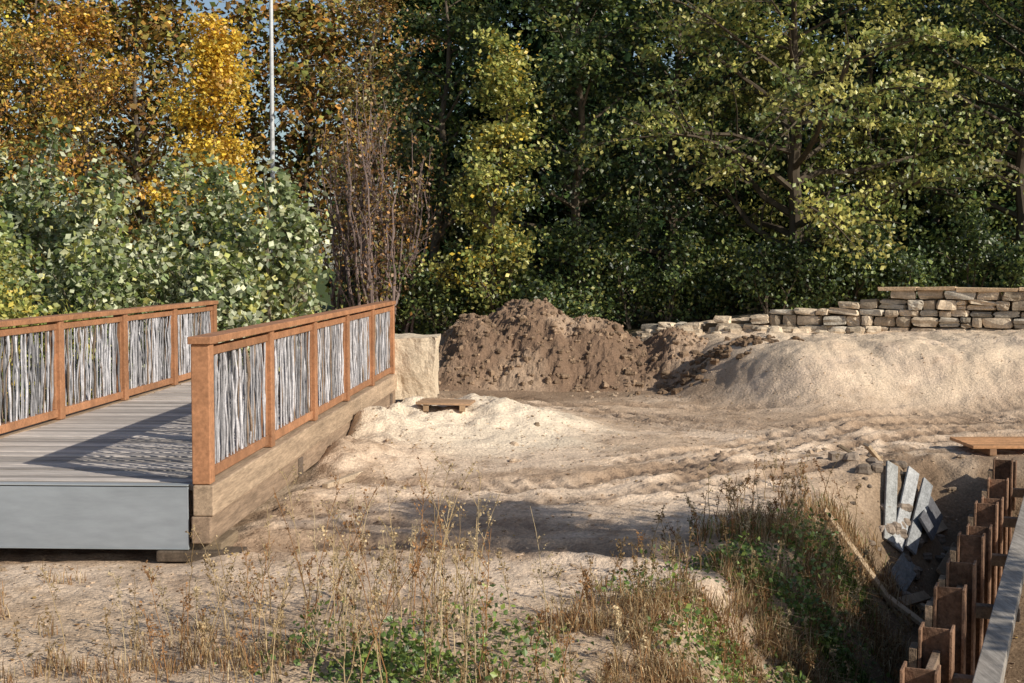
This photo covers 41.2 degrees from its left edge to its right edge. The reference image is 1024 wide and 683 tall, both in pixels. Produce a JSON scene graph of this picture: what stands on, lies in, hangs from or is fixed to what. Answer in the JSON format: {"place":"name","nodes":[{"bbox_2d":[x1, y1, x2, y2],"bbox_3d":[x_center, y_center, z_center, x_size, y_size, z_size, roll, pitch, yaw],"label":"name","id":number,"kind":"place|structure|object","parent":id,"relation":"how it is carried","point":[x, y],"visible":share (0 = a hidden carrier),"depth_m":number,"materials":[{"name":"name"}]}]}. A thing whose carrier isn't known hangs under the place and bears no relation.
{"place":"outdoors","nodes":[
{"label":"outdoors","id":0,"kind":"place"},
{"bbox_2d":[0,481,924,682],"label":"dry grass","id":1,"kind":"structure","parent":0,"point":[652,608],"depth_m":10.14,"materials":[{"name":"plant"}]},
{"bbox_2d":[0,0,1004,268],"label":"sky","id":2,"kind":"structure","parent":0,"point":[220,5],"materials":[{"name":"white"}]},
{"bbox_2d":[0,269,1023,682],"bbox_3d":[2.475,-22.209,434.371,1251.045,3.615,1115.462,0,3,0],"label":"ground","id":3,"kind":"structure","parent":0,"point":[944,371],"depth_m":14.58,"materials":[{"name":"beige sand"}]},
{"bbox_2d":[0,246,43,410],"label":"hazel shrub","id":4,"kind":"object","parent":3,"relation":"on","point":[7,276],"visible":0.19,"depth_m":20.50,"materials":[{"name":"green plant"}]},
{"bbox_2d":[0,277,47,421],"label":"hazel shrub","id":5,"kind":"object","parent":3,"relation":"on","point":[4,315],"visible":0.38,"depth_m":19.00,"materials":[{"name":"yellow plant"}]},
{"bbox_2d":[0,202,50,398],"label":"hazel shrub","id":6,"kind":"object","parent":3,"relation":"on","point":[2,237],"visible":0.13,"depth_m":22.13,"materials":[{"name":"green plant"}]},
{"bbox_2d":[0,200,59,395],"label":"bush","id":7,"kind":"object","parent":3,"relation":"on","point":[27,272],"visible":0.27,"depth_m":23.30,"materials":[{"name":"green plant"}]},
{"bbox_2d":[0,112,80,315],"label":"white poplar shrub","id":8,"kind":"object","parent":3,"relation":"on","point":[13,195],"visible":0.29,"depth_m":26.95,"materials":[{"name":"green plant"}]},
{"bbox_2d":[5,280,111,417],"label":"hazel shrub","id":9,"kind":"object","parent":3,"relation":"on","point":[33,312],"visible":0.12,"depth_m":20.93,"materials":[{"name":"green plant"}]},
{"bbox_2d":[0,0,122,271],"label":"russet birch tree","id":10,"kind":"object","parent":3,"relation":"on","point":[8,55],"visible":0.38,"depth_m":38.54,"materials":[{"name":"orange plant"}]},
{"bbox_2d":[6,143,164,368],"bbox_3d":[-8.285,-1.365,26.261,2.963,4.862,2.615,2,4,31],"label":"white poplar shrub","id":11,"kind":"object","parent":3,"relation":"on","point":[104,207],"visible":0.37,"depth_m":25.89,"materials":[{"name":"green plant"}]},
{"bbox_2d":[0,0,182,286],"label":"russet birch tree","id":12,"kind":"object","parent":3,"relation":"on","point":[81,20],"visible":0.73,"depth_m":37.31,"materials":[{"name":"orange plant"}]},
{"bbox_2d":[35,213,187,395],"bbox_3d":[-7.178,-0.563,24.137,2.563,3.490,2.897,-3,4,-39],"label":"white poplar shrub","id":13,"kind":"object","parent":3,"relation":"on","point":[90,284],"visible":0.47,"depth_m":23.86,"materials":[{"name":"green plant"}]},
{"bbox_2d":[125,149,261,367],"bbox_3d":[-6.378,-1.380,26.947,3.410,4.834,2.453,-2,4,-34],"label":"white poplar shrub","id":14,"kind":"object","parent":3,"relation":"on","point":[184,220],"visible":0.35,"depth_m":26.78,"materials":[{"name":"green plant"}]},
{"bbox_2d":[0,300,396,561],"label":"wooden footbridge","id":15,"kind":"object","parent":3,"relation":"on","point":[124,464],"visible":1,"depth_m":13.85,"materials":[{"name":"wood"}]},
{"bbox_2d":[123,7,303,265],"bbox_3d":[-7.541,-4.104,35.814,4.622,9.250,4.023,1,3,25],"label":"golden maple tree","id":16,"kind":"object","parent":3,"relation":"on","point":[214,79],"visible":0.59,"depth_m":35.48,"materials":[{"name":"yellow plant"}]},
{"bbox_2d":[139,224,289,372],"bbox_3d":[-5.480,-0.502,24.947,2.746,3.289,2.781,0,3,0],"label":"white poplar shrub","id":17,"kind":"object","parent":3,"relation":"on","point":[234,293],"visible":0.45,"depth_m":24.59,"materials":[{"name":"green plant"}]},
{"bbox_2d":[200,150,336,372],"bbox_3d":[-4.687,-1.274,26.364,2.573,4.662,2.844,0,3,0],"label":"white poplar shrub","id":18,"kind":"object","parent":3,"relation":"on","point":[268,236],"visible":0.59,"depth_m":25.99,"materials":[{"name":"green plant"}]},
{"bbox_2d":[269,0,274,264],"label":"street lamp","id":19,"kind":"object","parent":3,"relation":"on","point":[272,133],"visible":0.5,"depth_m":39.61,"materials":[{"name":"metal"}]},
{"bbox_2d":[295,109,380,317],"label":"bare willow shrub","id":20,"kind":"object","parent":3,"relation":"on","point":[338,262],"visible":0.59,"depth_m":31.84,"materials":[{"name":"brown plant"}]},
{"bbox_2d":[322,471,362,487],"bbox_3d":[-1.780,1.496,15.006,0.070,0.084,1.201,1,3,20],"label":"loose timber","id":21,"kind":"object","parent":3,"relation":"on","point":[342,479],"visible":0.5,"depth_m":14.77,"materials":[{"name":"beige wood"}]},
{"bbox_2d":[311,78,406,312],"bbox_3d":[-3.679,-2.595,31.024,2.659,6.808,2.136,0,3,0],"label":"bare willow shrub","id":22,"kind":"object","parent":3,"relation":"on","point":[346,243],"visible":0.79,"depth_m":30.88,"materials":[{"name":"brown plant"}]},
{"bbox_2d":[293,0,455,252],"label":"russet birch tree","id":23,"kind":"object","parent":3,"relation":"on","point":[373,5],"visible":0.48,"depth_m":39.33,"materials":[{"name":"brown plant"}]},
{"bbox_2d":[320,130,435,319],"bbox_3d":[-2.933,-2.055,30.542,2.412,5.768,2.489,2,4,27],"label":"bare willow shrub","id":24,"kind":"object","parent":3,"relation":"on","point":[374,293],"visible":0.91,"depth_m":30.46,"materials":[{"name":"brown plant"}]},
{"bbox_2d":[335,113,455,333],"bbox_3d":[-2.635,-2.237,31.275,2.801,6.046,1.882,2,4,31],"label":"bare willow shrub","id":25,"kind":"object","parent":3,"relation":"on","point":[409,219],"visible":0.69,"depth_m":31.10,"materials":[{"name":"brown plant"}]},
{"bbox_2d":[394,333,440,399],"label":"abutment block","id":26,"kind":"structure","parent":3,"relation":"on","point":[416,363],"depth_m":22.41,"materials":[{"name":"stone"}]},
{"bbox_2d":[416,398,475,410],"bbox_3d":[-0.920,0.880,18.953,0.816,0.127,0.624,0,3,0],"label":"low wooden bench","id":27,"kind":"object","parent":3,"relation":"on","point":[460,403],"visible":0.98,"depth_m":18.74,"materials":[{"name":"brown wood"}]},
{"bbox_2d":[332,0,560,334],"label":"beech tree","id":28,"kind":"object","parent":3,"relation":"on","point":[468,25],"visible":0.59,"depth_m":34.00,"materials":[{"name":"green plant"}]},
{"bbox_2d":[10,440,912,682],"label":"dry weeds","id":29,"kind":"object","parent":3,"relation":"on","point":[377,594],"visible":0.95,"depth_m":8.34,"materials":[{"name":"plant"}]},
{"bbox_2d":[393,22,565,314],"bbox_3d":[-0.514,-3.387,30.964,3.817,7.758,3.566,2,4,27],"label":"hornbeam tree","id":30,"kind":"object","parent":3,"relation":"on","point":[501,74],"visible":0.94,"depth_m":30.62,"materials":[{"name":"green plant"}]},
{"bbox_2d":[0,329,1022,680],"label":"fallen leaves","id":31,"kind":"object","parent":3,"relation":"on","point":[410,591],"visible":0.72,"depth_m":10.12,"materials":[{"name":"brown plant"}]},
{"bbox_2d":[0,0,1023,313],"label":"distant forest","id":32,"kind":"object","parent":3,"relation":"on","point":[140,28],"visible":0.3,"depth_m":47.45,"materials":[{"name":"green plant"}]},
{"bbox_2d":[0,331,1023,682],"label":"soil clods","id":33,"kind":"object","parent":3,"relation":"on","point":[718,351],"visible":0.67,"depth_m":15.67,"materials":[{"name":"brown soil"}]},
{"bbox_2d":[207,503,895,682],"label":"green weeds","id":34,"kind":"object","parent":3,"relation":"on","point":[402,656],"visible":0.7,"depth_m":8.72,"materials":[{"name":"green plant"}]},
{"bbox_2d":[441,0,693,322],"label":"beech tree","id":35,"kind":"object","parent":3,"relation":"on","point":[587,52],"visible":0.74,"depth_m":32.46,"materials":[{"name":"green plant"}]},
{"bbox_2d":[438,298,708,391],"bbox_3d":[0.882,0.042,27.234,6.965,1.819,5.180,0,3,0],"label":"dirt pile","id":36,"kind":"object","parent":3,"relation":"on","point":[536,345],"visible":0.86,"depth_m":26.46,"materials":[{"name":"brown soil"}]},
{"bbox_2d":[330,190,1023,334],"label":"undergrowth","id":37,"kind":"object","parent":3,"relation":"on","point":[760,279],"visible":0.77,"depth_m":30.75,"materials":[{"name":"green plant"}]},
{"bbox_2d":[542,0,856,320],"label":"beech tree","id":38,"kind":"object","parent":3,"relation":"on","point":[682,173],"visible":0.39,"depth_m":33.87,"materials":[{"name":"green plant"}]},
{"bbox_2d":[632,325,880,338],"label":"loose stones","id":39,"kind":"object","parent":3,"relation":"on","point":[807,329],"visible":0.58,"depth_m":28.47,"materials":[{"name":"stone"}]},
{"bbox_2d":[564,0,1023,307],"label":"oak tree","id":40,"kind":"object","parent":3,"relation":"on","point":[793,51],"visible":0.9,"depth_m":30.23,"materials":[{"name":"green plant"}]},
{"bbox_2d":[636,290,1023,334],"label":"dry stone wall","id":41,"kind":"structure","parent":3,"relation":"on","point":[926,310],"depth_m":27.61,"materials":[{"name":"stone"}]},
{"bbox_2d":[877,286,1023,291],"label":"wall capping","id":42,"kind":"object","parent":41,"relation":"on","point":[967,289],"depth_m":27.18,"materials":[{"name":"stone"}]},
{"bbox_2d":[702,0,1022,314],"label":"beech tree","id":43,"kind":"object","parent":3,"relation":"on","point":[868,61],"visible":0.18,"depth_m":34.78,"materials":[{"name":"green plant"}]},
{"bbox_2d":[816,451,949,618],"bbox_3d":[4.364,2.075,14.688,1.534,1.539,3.367,0,3,0],"label":"rubble","id":44,"kind":"object","parent":3,"relation":"on","point":[875,465],"visible":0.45,"depth_m":14.89,"materials":[{"name":"stone"}]},
{"bbox_2d":[823,442,956,626],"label":"scrap boards","id":45,"kind":"object","parent":3,"relation":"on","point":[919,598],"visible":0.45,"depth_m":13.39,"materials":[{"name":"brown wood"}]},
{"bbox_2d":[774,0,1023,287],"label":"oak tree","id":46,"kind":"object","parent":3,"relation":"on","point":[1018,167],"visible":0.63,"depth_m":33.41,"materials":[{"name":"green plant"}]},
{"bbox_2d":[883,460,942,590],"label":"weathered boards","id":47,"kind":"object","parent":3,"relation":"on","point":[927,516],"visible":0.96,"depth_m":14.83,"materials":[{"name":"grey wood"}]},
{"bbox_2d":[868,0,1023,287],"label":"beech tree","id":48,"kind":"object","parent":3,"relation":"on","point":[1012,41],"visible":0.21,"depth_m":37.45,"materials":[{"name":"green plant"}]},
{"bbox_2d":[900,458,1016,682],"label":"steel posts","id":49,"kind":"object","parent":3,"relation":"on","point":[953,630],"visible":0.77,"depth_m":10.43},
{"bbox_2d":[925,498,999,669],"bbox_3d":[3.984,2.818,11.770,0.086,2.104,10.197,1,3,23],"label":"timber lagging","id":50,"kind":"object","parent":49,"relation":"attached to","point":[934,661],"visible":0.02,"depth_m":8.53,"materials":[{"name":"wood"}]},
{"bbox_2d":[953,488,1023,682],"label":"waler beam","id":51,"kind":"structure","parent":49,"relation":"attached to","point":[1002,613],"depth_m":10.12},
{"bbox_2d":[950,437,1023,455],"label":"timber pallet","id":52,"kind":"object","parent":3,"relation":"on","point":[989,446],"visible":1,"depth_m":17.60,"materials":[{"name":"brown wood"}]}
]}

